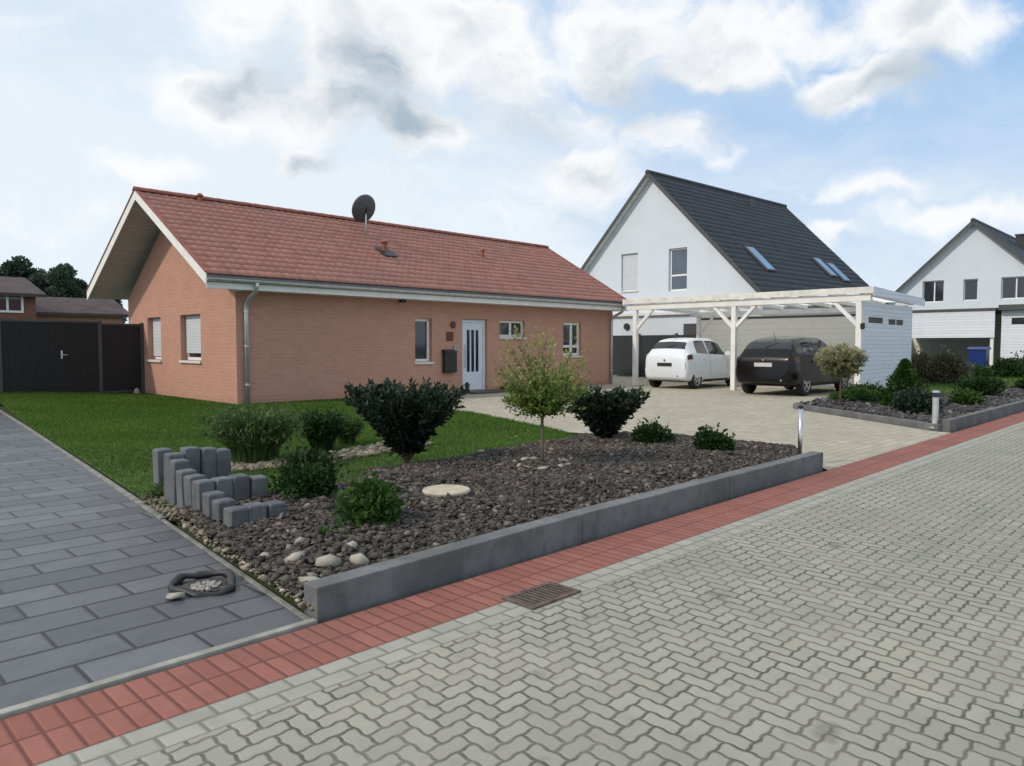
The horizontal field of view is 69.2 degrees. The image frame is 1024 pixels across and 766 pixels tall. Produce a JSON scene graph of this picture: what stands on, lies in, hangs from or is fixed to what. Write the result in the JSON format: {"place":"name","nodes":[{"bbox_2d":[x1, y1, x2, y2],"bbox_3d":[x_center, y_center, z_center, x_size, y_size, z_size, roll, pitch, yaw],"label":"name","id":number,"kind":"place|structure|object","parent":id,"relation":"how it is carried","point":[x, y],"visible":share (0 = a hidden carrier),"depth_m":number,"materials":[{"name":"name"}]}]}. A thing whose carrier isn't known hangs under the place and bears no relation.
{"place":"outdoors","nodes":[
{"label":"outdoors","id":0,"kind":"place"},
{"bbox_2d":[0,412,303,708],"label":"driveway","id":1,"kind":"structure","parent":0,"point":[92,566],"depth_m":4.34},
{"bbox_2d":[165,592,184,599],"bbox_3d":[-1.890,1.191,4.163,0.099,0.031,0.120,-1,3,-25],"label":"rock","id":2,"kind":"object","parent":1,"relation":"on","point":[170,596],"visible":1,"depth_m":4.14,"materials":[{"name":"white stone"}]},
{"bbox_2d":[168,569,235,597],"bbox_3d":[-1.821,1.185,4.359,0.372,0.092,0.393,-1,3,-22],"label":"drain ring","id":3,"kind":"object","parent":1,"relation":"on","point":[202,586],"visible":0.99,"depth_m":4.36,"materials":[{"name":"plastic"}]},
{"bbox_2d":[142,496,313,610],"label":"edge gravel","id":4,"kind":"structure","parent":1,"relation":"on","point":[244,564],"depth_m":5.13,"materials":[{"name":"beige gravel"}]},
{"bbox_2d":[0,391,577,509],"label":"lawn","id":5,"kind":"structure","parent":0,"point":[147,479],"depth_m":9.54,"materials":[{"name":"green plant"}]},
{"bbox_2d":[139,477,163,498],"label":"leafy plant","id":6,"kind":"object","parent":5,"relation":"on","point":[156,490],"visible":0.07,"depth_m":6.69,"materials":[{"name":"green plant"}]},
{"bbox_2d":[192,399,314,463],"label":"ornamental grass","id":7,"kind":"object","parent":5,"relation":"on","point":[253,437],"depth_m":8.54,"materials":[{"name":"green plant"}]},
{"bbox_2d":[292,404,350,451],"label":"ornamental grass","id":8,"kind":"object","parent":5,"relation":"on","point":[326,432],"depth_m":9.58,"materials":[{"name":"green plant"}]},
{"bbox_2d":[231,441,433,472],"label":"path gravel","id":9,"kind":"structure","parent":5,"relation":"on","point":[367,450],"depth_m":9.10,"materials":[{"name":"beige gravel"}]},
{"bbox_2d":[337,410,364,444],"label":"ornamental grass","id":10,"kind":"object","parent":5,"relation":"on","point":[351,431],"depth_m":10.28,"materials":[{"name":"green plant"}]},
{"bbox_2d":[0,375,1013,612],"bbox_3d":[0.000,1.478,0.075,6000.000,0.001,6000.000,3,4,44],"label":"ground","id":11,"kind":"structure","parent":0,"point":[288,599],"depth_m":5.69,"materials":[{"name":"grey concrete"}]},
{"bbox_2d":[0,276,45,319],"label":"brick house","id":12,"kind":"structure","parent":11,"relation":"on","point":[18,295],"depth_m":40.90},
{"bbox_2d":[0,296,23,312],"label":"window","id":13,"kind":"structure","parent":12,"relation":"in","point":[10,304],"depth_m":40.47,"materials":[{"name":"white plastic"}]},
{"bbox_2d":[0,255,49,290],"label":"broadleaf tree","id":14,"kind":"object","parent":11,"relation":"on","point":[32,275],"visible":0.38,"depth_m":63.55,"materials":[{"name":"green plant"}]},
{"bbox_2d":[43,262,86,297],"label":"broadleaf tree","id":15,"kind":"object","parent":11,"relation":"on","point":[60,278],"visible":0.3,"depth_m":63.61,"materials":[{"name":"green plant"}]},
{"bbox_2d":[0,316,144,403],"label":"panel fence","id":16,"kind":"object","parent":11,"relation":"on","point":[64,356],"visible":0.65,"depth_m":19.89,"materials":[{"name":"metal"}]},
{"bbox_2d":[74,277,87,296],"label":"broadleaf tree","id":17,"kind":"object","parent":11,"relation":"on","point":[81,283],"visible":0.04,"depth_m":67.25,"materials":[{"name":"green plant"}]},
{"bbox_2d":[36,297,127,323],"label":"brick house","id":18,"kind":"structure","parent":11,"relation":"on","point":[82,309],"depth_m":48.01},
{"bbox_2d":[92,298,126,323],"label":"broadleaf tree","id":19,"kind":"object","parent":11,"relation":"on","point":[119,302],"depth_m":66.37,"materials":[{"name":"green plant"}]},
{"bbox_2d":[0,410,309,619],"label":"lawn edging","id":20,"kind":"object","parent":11,"relation":"on","point":[222,561],"visible":0.47,"depth_m":5.90,"materials":[{"name":"grey concrete"}]},
{"bbox_2d":[0,618,317,719],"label":"kerb edging","id":21,"kind":"object","parent":11,"relation":"on","point":[27,706],"visible":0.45,"depth_m":3.23,"materials":[{"name":"concrete"}]},
{"bbox_2d":[152,447,171,493],"bbox_3d":[-3.227,0.913,6.869,0.136,0.618,0.136,4,6,44],"label":"stone palisade","id":22,"kind":"object","parent":11,"relation":"on","point":[158,463],"visible":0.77,"depth_m":6.79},
{"bbox_2d":[164,452,183,500],"bbox_3d":[-2.991,0.928,6.568,0.136,0.619,0.136,4,4,44],"label":"stone palisade","id":23,"kind":"object","parent":11,"relation":"on","point":[168,457],"visible":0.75,"depth_m":6.51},
{"bbox_2d":[169,458,189,516],"bbox_3d":[-2.878,0.953,6.423,0.136,0.584,0.136,-1,5,-43],"label":"stone palisade","id":24,"kind":"object","parent":11,"relation":"on","point":[175,465],"visible":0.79,"depth_m":6.36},
{"bbox_2d":[176,468,196,521],"bbox_3d":[-2.727,0.991,6.241,0.136,0.527,0.136,4,6,45],"label":"stone palisade","id":25,"kind":"object","parent":11,"relation":"on","point":[181,474],"visible":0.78,"depth_m":6.17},
{"bbox_2d":[180,446,199,473],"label":"stone palisade","id":26,"kind":"object","parent":11,"relation":"on","point":[191,454],"visible":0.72,"depth_m":6.61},
{"bbox_2d":[183,474,205,506],"bbox_3d":[-2.587,1.006,6.075,0.136,0.512,0.136,1,4,42],"label":"stone palisade","id":27,"kind":"object","parent":11,"relation":"on","point":[188,480],"visible":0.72,"depth_m":6.01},
{"bbox_2d":[191,479,214,527],"bbox_3d":[-2.449,1.021,5.901,0.136,0.501,0.136,1,3,41],"label":"stone palisade","id":28,"kind":"object","parent":11,"relation":"on","point":[200,487],"visible":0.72,"depth_m":5.84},
{"bbox_2d":[200,447,216,478],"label":"stone palisade","id":29,"kind":"object","parent":11,"relation":"on","point":[208,462],"visible":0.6,"depth_m":6.68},
{"bbox_2d":[202,490,224,539],"bbox_3d":[-2.292,1.060,5.720,0.136,0.442,0.136,2,4,45],"label":"stone palisade","id":30,"kind":"object","parent":11,"relation":"on","point":[208,497],"visible":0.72,"depth_m":5.66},
{"bbox_2d":[211,476,232,498],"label":"stone palisade","id":31,"kind":"object","parent":11,"relation":"on","point":[224,484],"visible":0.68,"depth_m":5.95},
{"bbox_2d":[211,497,235,545],"bbox_3d":[-2.149,1.078,5.551,0.136,0.422,0.136,-5,5,-44],"label":"stone palisade","id":32,"kind":"object","parent":11,"relation":"on","point":[219,505],"visible":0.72,"depth_m":5.49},
{"bbox_2d":[216,448,231,476],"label":"stone palisade","id":33,"kind":"object","parent":11,"relation":"on","point":[223,461],"visible":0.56,"depth_m":6.77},
{"bbox_2d":[223,505,248,528],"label":"stone palisade","id":34,"kind":"object","parent":11,"relation":"on","point":[235,516],"visible":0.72,"depth_m":5.31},
{"bbox_2d":[228,473,249,500],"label":"stone palisade","id":35,"kind":"object","parent":11,"relation":"on","point":[241,486],"visible":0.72,"depth_m":6.02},
{"bbox_2d":[243,502,266,521],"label":"stone palisade","id":36,"kind":"object","parent":11,"relation":"on","point":[257,510],"visible":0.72,"depth_m":5.40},
{"bbox_2d":[250,475,267,497],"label":"stone palisade","id":37,"kind":"object","parent":11,"relation":"on","point":[258,485],"visible":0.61,"depth_m":6.11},
{"bbox_2d":[263,500,286,517],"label":"stone palisade","id":38,"kind":"object","parent":11,"relation":"on","point":[276,507],"visible":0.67,"depth_m":5.48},
{"bbox_2d":[86,186,627,403],"bbox_3d":[-4.029,-2.537,24.336,8.503,5.473,15.580,3,4,44],"label":"bungalow","id":39,"kind":"object","parent":11,"relation":"on","point":[233,302],"visible":0.98,"depth_m":20.06,"materials":[{"name":"brick"}]},
{"bbox_2d":[146,318,161,361],"bbox_3d":[-9.875,-1.201,20.682,1.050,1.236,0.280,3,4,44],"label":"window","id":40,"kind":"structure","parent":39,"relation":"in","point":[156,321],"depth_m":20.82,"materials":[{"name":"plastic"}]},
{"bbox_2d":[179,315,201,363],"bbox_3d":[-8.125,-1.123,18.962,1.320,1.236,0.280,3,4,44],"label":"window","id":41,"kind":"structure","parent":39,"relation":"in","point":[193,330],"depth_m":19.09,"materials":[{"name":"plastic"}]},
{"bbox_2d":[352,194,374,235],"bbox_3d":[-4.557,-5.013,22.321,0.761,1.244,0.695,1,3,11],"label":"satellite dish","id":42,"kind":"object","parent":39,"relation":"attached to","point":[363,208],"visible":1,"depth_m":22.20,"materials":[{"name":"metal"}]},
{"bbox_2d":[414,318,433,364],"bbox_3d":[-2.553,-1.180,21.064,0.240,1.296,0.690,3,4,44],"label":"window","id":43,"kind":"structure","parent":39,"relation":"in","point":[421,325],"depth_m":21.15,"materials":[{"name":"glass"}]},
{"bbox_2d":[446,332,452,340],"bbox_3d":[-1.814,-1.364,21.683,0.026,0.260,0.260,3,4,44],"label":"wall plaque","id":44,"kind":"object","parent":39,"relation":"attached to","point":[449,336],"depth_m":21.65,"materials":[{"name":"ceramic"}]},
{"bbox_2d":[442,349,457,372],"bbox_3d":[-1.810,-0.639,21.617,0.176,0.678,0.480,3,4,44],"label":"mailbox","id":45,"kind":"object","parent":39,"relation":"attached to","point":[449,360],"visible":1,"depth_m":21.53,"materials":[{"name":"plastic"}]},
{"bbox_2d":[462,323,482,389],"bbox_3d":[-1.192,-0.808,22.516,0.115,2.025,0.830,3,4,44],"label":"door","id":46,"kind":"structure","parent":39,"relation":"in","point":[472,332],"depth_m":22.52,"materials":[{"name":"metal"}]},
{"bbox_2d":[499,320,526,338],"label":"window","id":47,"kind":"structure","parent":39,"relation":"in","point":[505,326],"depth_m":23.61,"materials":[{"name":"plastic"}]},
{"bbox_2d":[562,322,582,357],"bbox_3d":[2.043,-1.487,25.715,0.220,1.216,1.040,3,4,44],"label":"window","id":48,"kind":"structure","parent":39,"relation":"in","point":[569,329],"depth_m":25.77,"materials":[{"name":"plastic"}]},
{"bbox_2d":[177,431,797,598],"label":"bark gravel","id":49,"kind":"structure","parent":11,"relation":"on","point":[615,460],"depth_m":6.27,"materials":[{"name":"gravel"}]},
{"bbox_2d":[283,550,304,562],"bbox_3d":[-1.347,1.078,4.575,0.136,0.078,0.120,0,3,-7],"label":"rock","id":50,"kind":"object","parent":49,"relation":"on","point":[295,556],"visible":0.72,"depth_m":4.54,"materials":[{"name":"white stone"}]},
{"bbox_2d":[298,576,318,581],"bbox_3d":[-1.132,1.109,4.168,0.158,0.038,0.067,0,3,9],"label":"rock","id":51,"kind":"object","parent":49,"relation":"on","point":[307,578],"visible":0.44,"depth_m":4.16,"materials":[{"name":"white stone"}]},
{"bbox_2d":[267,438,350,499],"bbox_3d":[-1.710,0.737,6.238,0.649,0.585,0.700,3,4,44],"label":"round bush","id":52,"kind":"object","parent":49,"relation":"on","point":[306,471],"visible":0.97,"depth_m":6.12,"materials":[{"name":"green plant"}]},
{"bbox_2d":[315,554,340,568],"bbox_3d":[-1.101,1.068,4.433,0.116,0.102,0.161,21,21,82],"label":"rock","id":53,"kind":"object","parent":49,"relation":"on","point":[328,560],"visible":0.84,"depth_m":4.39,"materials":[{"name":"white stone"}]},
{"bbox_2d":[318,518,359,539],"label":"leafy plant","id":54,"kind":"object","parent":49,"relation":"on","point":[328,529],"visible":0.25,"depth_m":4.98,"materials":[{"name":"green plant"}]},
{"bbox_2d":[349,553,368,565],"bbox_3d":[-0.926,1.078,4.502,0.136,0.092,0.108,3,4,44],"label":"rock","id":55,"kind":"object","parent":49,"relation":"on","point":[359,559],"visible":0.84,"depth_m":4.46,"materials":[{"name":"white stone"}]},
{"bbox_2d":[331,470,405,526],"bbox_3d":[-1.024,0.861,5.345,0.603,0.449,0.600,3,4,44],"label":"round bush","id":56,"kind":"object","parent":49,"relation":"on","point":[369,500],"visible":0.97,"depth_m":5.24,"materials":[{"name":"green plant"}]},
{"bbox_2d":[347,477,405,492],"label":"leafy plant","id":57,"kind":"object","parent":49,"relation":"on","point":[396,488],"visible":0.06,"depth_m":6.30,"materials":[{"name":"green plant"}]},
{"bbox_2d":[343,377,469,462],"bbox_3d":[-1.150,0.417,8.234,1.486,0.988,1.495,3,4,44],"label":"conifer shrub","id":58,"kind":"object","parent":49,"relation":"on","point":[409,421],"visible":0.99,"depth_m":7.96,"materials":[{"name":"green plant"}]},
{"bbox_2d":[422,484,470,496],"bbox_3d":[-0.555,0.914,6.280,0.410,0.045,0.410,3,4,44],"label":"stone disc","id":59,"kind":"object","parent":49,"relation":"on","point":[452,490],"visible":0.91,"depth_m":6.20,"materials":[{"name":"beige stone"}]},
{"bbox_2d":[490,323,592,460],"bbox_3d":[0.323,0.156,7.904,1.123,1.626,1.181,3,4,44],"label":"dwarf willow","id":60,"kind":"object","parent":49,"relation":"on","point":[540,398],"visible":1,"depth_m":7.73,"materials":[{"name":"green plant"}]},
{"bbox_2d":[566,382,650,438],"bbox_3d":[1.242,0.419,9.991,1.264,0.808,1.163,1,3,11],"label":"conifer shrub","id":61,"kind":"object","parent":49,"relation":"on","point":[607,414],"visible":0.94,"depth_m":9.77,"materials":[{"name":"green plant"}]},
{"bbox_2d":[629,416,675,444],"bbox_3d":[1.837,0.651,9.617,0.679,0.461,0.506,-1,3,-22],"label":"round bush","id":62,"kind":"object","parent":49,"relation":"on","point":[654,432],"visible":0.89,"depth_m":9.51,"materials":[{"name":"green plant"}]},
{"bbox_2d":[691,422,735,450],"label":"round bush","id":63,"kind":"object","parent":49,"relation":"on","point":[709,439],"visible":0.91,"depth_m":8.80,"materials":[{"name":"green plant"}]},
{"bbox_2d":[798,405,803,454],"bbox_3d":[3.418,0.666,8.800,0.064,0.815,0.064,3,4,44],"label":"marker pole","id":64,"kind":"object","parent":49,"relation":"on","point":[800,423],"visible":0.87,"depth_m":8.78,"materials":[{"name":"metal"}]},
{"bbox_2d":[0,411,1023,765],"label":"red paved strip","id":65,"kind":"object","parent":11,"relation":"on","point":[56,729],"visible":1,"depth_m":3.65,"materials":[{"name":"red brick"}]},
{"bbox_2d":[304,451,822,623],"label":"garden wall","id":66,"kind":"structure","parent":11,"relation":"on","point":[339,595],"depth_m":5.02,"materials":[{"name":"grey concrete"}]},
{"bbox_2d":[613,310,730,376],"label":"outbuilding","id":67,"kind":"structure","parent":11,"relation":"on","point":[668,323],"depth_m":33.03,"materials":[{"name":"paint"}]},
{"bbox_2d":[683,323,695,334],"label":"window","id":68,"kind":"structure","parent":67,"relation":"in","point":[688,329],"depth_m":31.95,"materials":[{"name":"grey glass"}]},
{"bbox_2d":[453,376,948,469],"bbox_3d":[3.054,0.270,22.632,20.685,0.001,19.500,3,4,44],"label":"parking area","id":69,"kind":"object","parent":11,"relation":"on","point":[767,414],"visible":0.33,"depth_m":14.40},
{"bbox_2d":[613,333,695,376],"bbox_3d":[6.991,-1.148,31.701,7.700,1.950,0.100,3,4,44],"label":"screen fence","id":70,"kind":"object","parent":69,"relation":"on","point":[622,353],"visible":0.25,"depth_m":33.31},
{"bbox_2d":[645,334,730,388],"bbox_3d":[6.322,-0.778,25.567,2.044,1.794,3.882,3,4,44],"label":"hatchback car","id":71,"kind":"object","parent":69,"relation":"on","point":[694,363],"visible":0.91,"depth_m":24.36,"materials":[{"name":"metal"}]},
{"bbox_2d":[623,286,924,389],"bbox_3d":[8.535,-1.342,24.979,8.420,3.080,4.655,3,4,44],"label":"carport","id":72,"kind":"object","parent":69,"relation":"on","point":[883,338],"visible":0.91,"depth_m":23.68,"materials":[{"name":"white paint"}]},
{"bbox_2d":[868,316,883,324],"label":"window","id":73,"kind":"structure","parent":72,"relation":"in","point":[876,320],"depth_m":21.58,"materials":[{"name":"glass"}]},
{"bbox_2d":[888,318,903,326],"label":"window","id":74,"kind":"structure","parent":72,"relation":"in","point":[891,321],"depth_m":22.78,"materials":[{"name":"glass"}]},
{"bbox_2d":[736,332,850,395],"bbox_3d":[8.622,-0.617,22.391,2.155,1.796,4.572,3,4,44],"label":"estate car","id":75,"kind":"object","parent":69,"relation":"on","point":[787,362],"visible":0.83,"depth_m":20.88,"materials":[{"name":"metal"}]},
{"bbox_2d":[580,169,887,315],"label":"white house","id":76,"kind":"structure","parent":11,"relation":"on","point":[665,235],"depth_m":34.26,"materials":[{"name":"paint"}]},
{"bbox_2d":[620,253,637,292],"bbox_3d":[5.614,-5.214,35.202,0.240,1.816,1.070,-3,4,-42],"label":"window","id":77,"kind":"structure","parent":76,"relation":"in","point":[630,261],"depth_m":35.22,"materials":[{"name":"plastic"}]},
{"bbox_2d":[670,247,686,290],"bbox_3d":[7.512,-5.075,33.221,0.070,1.892,0.972,-3,4,-42],"label":"window","id":78,"kind":"structure","parent":76,"relation":"in","point":[678,259],"depth_m":33.26,"materials":[{"name":"grey glass"}]},
{"bbox_2d":[744,246,776,271],"bbox_3d":[10.920,-5.468,32.655,0.750,1.200,1.200,-3,4,-42],"label":"roof window","id":79,"kind":"structure","parent":76,"relation":"in","point":[751,250],"depth_m":32.55,"materials":[{"name":"blue glass"}]},
{"bbox_2d":[812,257,837,277],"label":"roof window","id":80,"kind":"structure","parent":76,"relation":"in","point":[817,260],"depth_m":36.78,"materials":[{"name":"blue glass"}]},
{"bbox_2d":[825,262,851,282],"bbox_3d":[16.471,-5.588,37.474,0.750,1.050,1.050,-3,4,-42],"label":"roof window","id":81,"kind":"structure","parent":76,"relation":"in","point":[830,265],"depth_m":37.34,"materials":[{"name":"blue glass"}]},
{"bbox_2d":[793,403,941,431],"bbox_3d":[6.735,0.655,14.535,0.078,0.171,4.569,0,3,-9],"label":"bed edging","id":82,"kind":"object","parent":11,"relation":"on","point":[883,419],"visible":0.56,"depth_m":13.93,"materials":[{"name":"grey concrete"}]},
{"bbox_2d":[798,385,1023,423],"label":"bed gravel","id":83,"kind":"structure","parent":11,"relation":"on","point":[879,409],"depth_m":15.79,"materials":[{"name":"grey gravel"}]},
{"bbox_2d":[813,341,869,404],"bbox_3d":[7.183,-0.158,16.236,1.079,1.504,1.141,3,4,44],"label":"dwarf willow","id":84,"kind":"object","parent":83,"relation":"on","point":[842,360],"visible":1,"depth_m":16.03,"materials":[{"name":"green plant"}]},
{"bbox_2d":[823,384,879,401],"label":"ground shrub","id":85,"kind":"object","parent":83,"relation":"on","point":[861,394],"visible":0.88,"depth_m":17.26,"materials":[{"name":"green plant"}]},
{"bbox_2d":[841,380,887,390],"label":"ground shrub","id":86,"kind":"object","parent":83,"relation":"on","point":[872,386],"visible":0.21,"depth_m":19.26,"materials":[{"name":"green plant"}]},
{"bbox_2d":[875,358,929,405],"bbox_3d":[8.430,0.002,15.974,1.197,1.112,1.308,3,4,44],"label":"conical conifer","id":87,"kind":"object","parent":83,"relation":"on","point":[904,375],"visible":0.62,"depth_m":15.85,"materials":[{"name":"green plant"}]},
{"bbox_2d":[890,382,943,413],"bbox_3d":[7.896,0.299,14.581,0.985,0.661,1.242,3,4,44],"label":"round bush","id":88,"kind":"object","parent":83,"relation":"on","point":[913,400],"visible":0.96,"depth_m":14.34,"materials":[{"name":"green plant"}]},
{"bbox_2d":[929,390,939,428],"bbox_3d":[7.079,0.443,12.403,0.170,0.635,0.170,3,4,44],"label":"bollard light","id":89,"kind":"object","parent":83,"relation":"on","point":[935,408],"visible":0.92,"depth_m":12.37,"materials":[{"name":"metal"}]},
{"bbox_2d":[944,386,988,404],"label":"round bush","id":90,"kind":"object","parent":83,"relation":"on","point":[967,396],"visible":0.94,"depth_m":16.11,"materials":[{"name":"green plant"}]},
{"bbox_2d":[951,368,1008,395],"bbox_3d":[12.062,0.005,19.102,1.230,0.788,1.289,3,4,44],"label":"round bush","id":91,"kind":"object","parent":83,"relation":"on","point":[989,385],"visible":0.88,"depth_m":18.85,"materials":[{"name":"green plant"}]},
{"bbox_2d":[998,304,1023,358],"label":"garden shed","id":92,"kind":"structure","parent":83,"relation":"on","point":[1012,331],"depth_m":30.47,"materials":[{"name":"white wood"}]},
{"bbox_2d":[1012,317,1023,324],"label":"window","id":93,"kind":"structure","parent":92,"relation":"in","point":[1014,320],"depth_m":30.38,"materials":[{"name":"grey glass"}]},
{"bbox_2d":[1014,375,1023,388],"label":"ground shrub","id":94,"kind":"object","parent":83,"relation":"on","point":[1019,383],"visible":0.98,"depth_m":22.03,"materials":[{"name":"green plant"}]},
{"bbox_2d":[942,400,1023,433],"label":"bed edging","id":95,"kind":"object","parent":11,"relation":"on","point":[958,423],"visible":0.77,"depth_m":13.63,"materials":[{"name":"grey concrete"}]},
{"bbox_2d":[0,0,1023,323],"label":"sky","id":96,"kind":"structure","parent":0,"point":[885,127],"materials":[{"name":"blue"}]},
{"bbox_2d":[121,427,1023,765],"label":"road","id":97,"kind":"structure","parent":0,"point":[879,623],"depth_m":3.28,"materials":[{"name":"grey concrete"}]},
{"bbox_2d":[34,421,1023,765],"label":"road border","id":98,"kind":"object","parent":97,"relation":"on","point":[144,741],"visible":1,"depth_m":3.40,"materials":[{"name":"grey concrete"}]},
{"bbox_2d":[501,581,580,609],"bbox_3d":[0.170,1.212,4.212,0.240,0.030,0.410,3,4,44],"label":"drain grate","id":99,"kind":"object","parent":97,"relation":"on","point":[540,595],"visible":0.94,"depth_m":4.20,"materials":[{"name":"metal"}]},
{"bbox_2d":[892,377,1017,393],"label":"neighbour lawn","id":100,"kind":"structure","parent":0,"point":[956,384],"depth_m":22.97,"materials":[{"name":"green plant"}]},
{"bbox_2d":[911,344,974,383],"bbox_3d":[14.004,-0.592,24.736,2.338,1.452,2.422,3,4,44],"label":"hedge bush","id":101,"kind":"object","parent":100,"relation":"on","point":[947,368],"visible":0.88,"depth_m":24.15,"materials":[{"name":"green plant"}]},
{"bbox_2d":[887,218,1023,309],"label":"white house","id":102,"kind":"structure","parent":100,"relation":"on","point":[974,263],"depth_m":38.56,"materials":[{"name":"paint"}]},
{"bbox_2d":[923,280,943,302],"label":"window","id":103,"kind":"structure","parent":102,"relation":"in","point":[933,291],"depth_m":39.86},
{"bbox_2d":[964,279,977,300],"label":"window","id":104,"kind":"structure","parent":102,"relation":"in","point":[970,285],"depth_m":38.64,"materials":[{"name":"grey glass"}]},
{"bbox_2d":[1001,276,1023,298],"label":"window","id":105,"kind":"structure","parent":102,"relation":"in","point":[1012,287],"depth_m":37.35,"materials":[{"name":"grey glass"}]},
{"bbox_2d":[911,308,1001,366],"bbox_3d":[20.281,-1.830,34.669,5.150,2.970,6.050,3,4,44],"label":"carport","id":106,"kind":"object","parent":100,"relation":"on","point":[956,330],"visible":0.4,"depth_m":32.36,"materials":[{"name":"white paint"}]},
{"bbox_2d":[967,347,990,374],"bbox_3d":[17.668,-0.820,28.095,0.660,1.099,0.709,3,4,44],"label":"wheelie bin","id":107,"kind":"object","parent":100,"relation":"on","point":[978,354],"visible":0.55,"depth_m":27.87,"materials":[{"name":"blue plastic"}]},
{"bbox_2d":[971,361,995,377],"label":"leafy plant","id":108,"kind":"object","parent":100,"relation":"on","point":[984,370],"visible":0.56,"depth_m":26.85,"materials":[{"name":"green plant"}]},
{"bbox_2d":[987,354,1023,377],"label":"hedge bush","id":109,"kind":"object","parent":100,"relation":"on","point":[1010,367],"visible":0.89,"depth_m":27.15,"materials":[{"name":"green plant"}]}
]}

